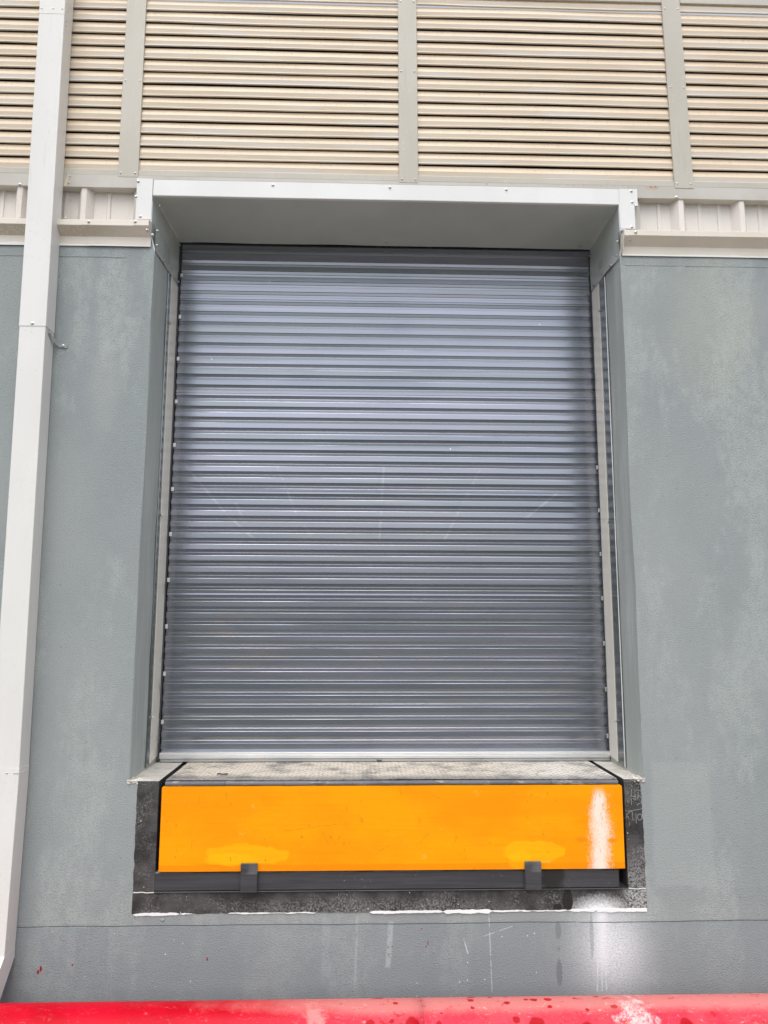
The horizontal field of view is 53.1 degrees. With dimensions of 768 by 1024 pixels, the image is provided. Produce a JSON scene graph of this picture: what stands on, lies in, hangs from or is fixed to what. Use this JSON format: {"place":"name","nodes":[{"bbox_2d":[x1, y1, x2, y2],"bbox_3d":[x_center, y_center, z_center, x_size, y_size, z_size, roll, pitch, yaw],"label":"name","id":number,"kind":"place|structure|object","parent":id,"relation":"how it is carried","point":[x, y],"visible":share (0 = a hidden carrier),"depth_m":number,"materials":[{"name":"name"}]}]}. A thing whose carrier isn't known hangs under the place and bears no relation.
{"place":"outdoors","nodes":[
{"label":"outdoors","id":0,"kind":"place"},
{"label":"ground","id":1,"kind":"structure","parent":0,"visible":0},
{"bbox_2d":[0,223,767,1002],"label":"dock wall","id":2,"kind":"structure","parent":1,"relation":"on","point":[682,909],"depth_m":3.91,"materials":[{"name":"concrete"}]},
{"bbox_2d":[0,0,73,998],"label":"downpipe","id":3,"kind":"object","parent":2,"relation":"attached to","point":[21,582],"visible":1,"depth_m":3.93,"materials":[{"name":"grey metal"}]},
{"bbox_2d":[0,186,141,219],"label":"cladding strip","id":4,"kind":"object","parent":2,"relation":"attached to","point":[85,203],"visible":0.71,"depth_m":4.29,"materials":[{"name":"beige paint"}]},
{"bbox_2d":[0,218,153,246],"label":"drip flashing","id":5,"kind":"object","parent":2,"relation":"attached to","point":[96,232],"visible":0.95,"depth_m":4.19,"materials":[{"name":"paint"}]},
{"bbox_2d":[0,173,767,205],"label":"sill flashing","id":6,"kind":"object","parent":2,"relation":"attached to","point":[645,194],"visible":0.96,"depth_m":4.33,"materials":[{"name":"paint"}]},
{"bbox_2d":[0,0,126,174],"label":"louvre panel","id":7,"kind":"object","parent":6,"relation":"on","point":[95,88],"visible":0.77,"depth_m":4.36,"materials":[{"name":"beige paint"}]},
{"bbox_2d":[118,0,146,176],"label":"cover strip","id":8,"kind":"object","parent":6,"relation":"on","point":[130,123],"visible":1,"depth_m":4.35,"materials":[{"name":"metal"}]},
{"bbox_2d":[138,0,398,181],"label":"louvre panel","id":9,"kind":"object","parent":6,"relation":"on","point":[266,90],"visible":1,"depth_m":4.40,"materials":[{"name":"beige paint"}]},
{"bbox_2d":[398,0,417,182],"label":"cover strip","id":10,"kind":"object","parent":9,"relation":"attached to","point":[407,92],"visible":1,"depth_m":4.40,"materials":[{"name":"metal"}]},
{"bbox_2d":[416,0,673,185],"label":"louvre panel","id":11,"kind":"object","parent":6,"relation":"on","point":[512,95],"visible":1,"depth_m":4.45,"materials":[{"name":"beige paint"}]},
{"bbox_2d":[661,0,693,187],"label":"cover strip","id":12,"kind":"object","parent":11,"relation":"attached to","point":[677,102],"visible":1,"depth_m":4.45,"materials":[{"name":"metal"}]},
{"bbox_2d":[661,0,767,188],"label":"louvre panel","id":13,"kind":"object","parent":6,"relation":"on","point":[726,66],"visible":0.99,"depth_m":4.49,"materials":[{"name":"beige paint"}]},
{"bbox_2d":[145,242,626,767],"bbox_3d":[0.011,-0.404,4.582,2.700,3.663,0.458,0,-8,-2],"label":"roller shutter","id":14,"kind":"object","parent":2,"relation":"attached to","point":[385,518],"visible":1,"depth_m":4.58,"materials":[{"name":"metal"}]},
{"bbox_2d":[134,178,637,290],"bbox_3d":[0.018,-1.600,4.535,2.810,0.430,0.546,0,-8,-2],"label":"door surround","id":15,"kind":"object","parent":2,"relation":"attached to","point":[245,212],"visible":1,"depth_m":4.44,"materials":[{"name":"metal"}]},
{"bbox_2d":[154,761,624,892],"bbox_3d":[0.028,1.646,4.137,2.312,0.523,0.721,0,-8,-2],"label":"dock leveller","id":16,"kind":"object","parent":2,"relation":"attached to","point":[248,827],"visible":0.98,"depth_m":3.80,"materials":[{"name":"metal"}]},
{"bbox_2d":[620,230,767,257],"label":"drip flashing","id":17,"kind":"object","parent":2,"relation":"attached to","point":[732,244],"visible":1,"depth_m":4.29,"materials":[{"name":"paint"}]},
{"bbox_2d":[626,199,767,231],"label":"cladding strip","id":18,"kind":"object","parent":2,"relation":"attached to","point":[681,215],"visible":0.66,"depth_m":4.40,"materials":[{"name":"beige paint"}]},
{"bbox_2d":[0,993,767,1023],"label":"pipe guard","id":19,"kind":"object","parent":1,"relation":"on","point":[747,1008],"visible":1,"depth_m":3.40,"materials":[{"name":"red paint"}]}
]}

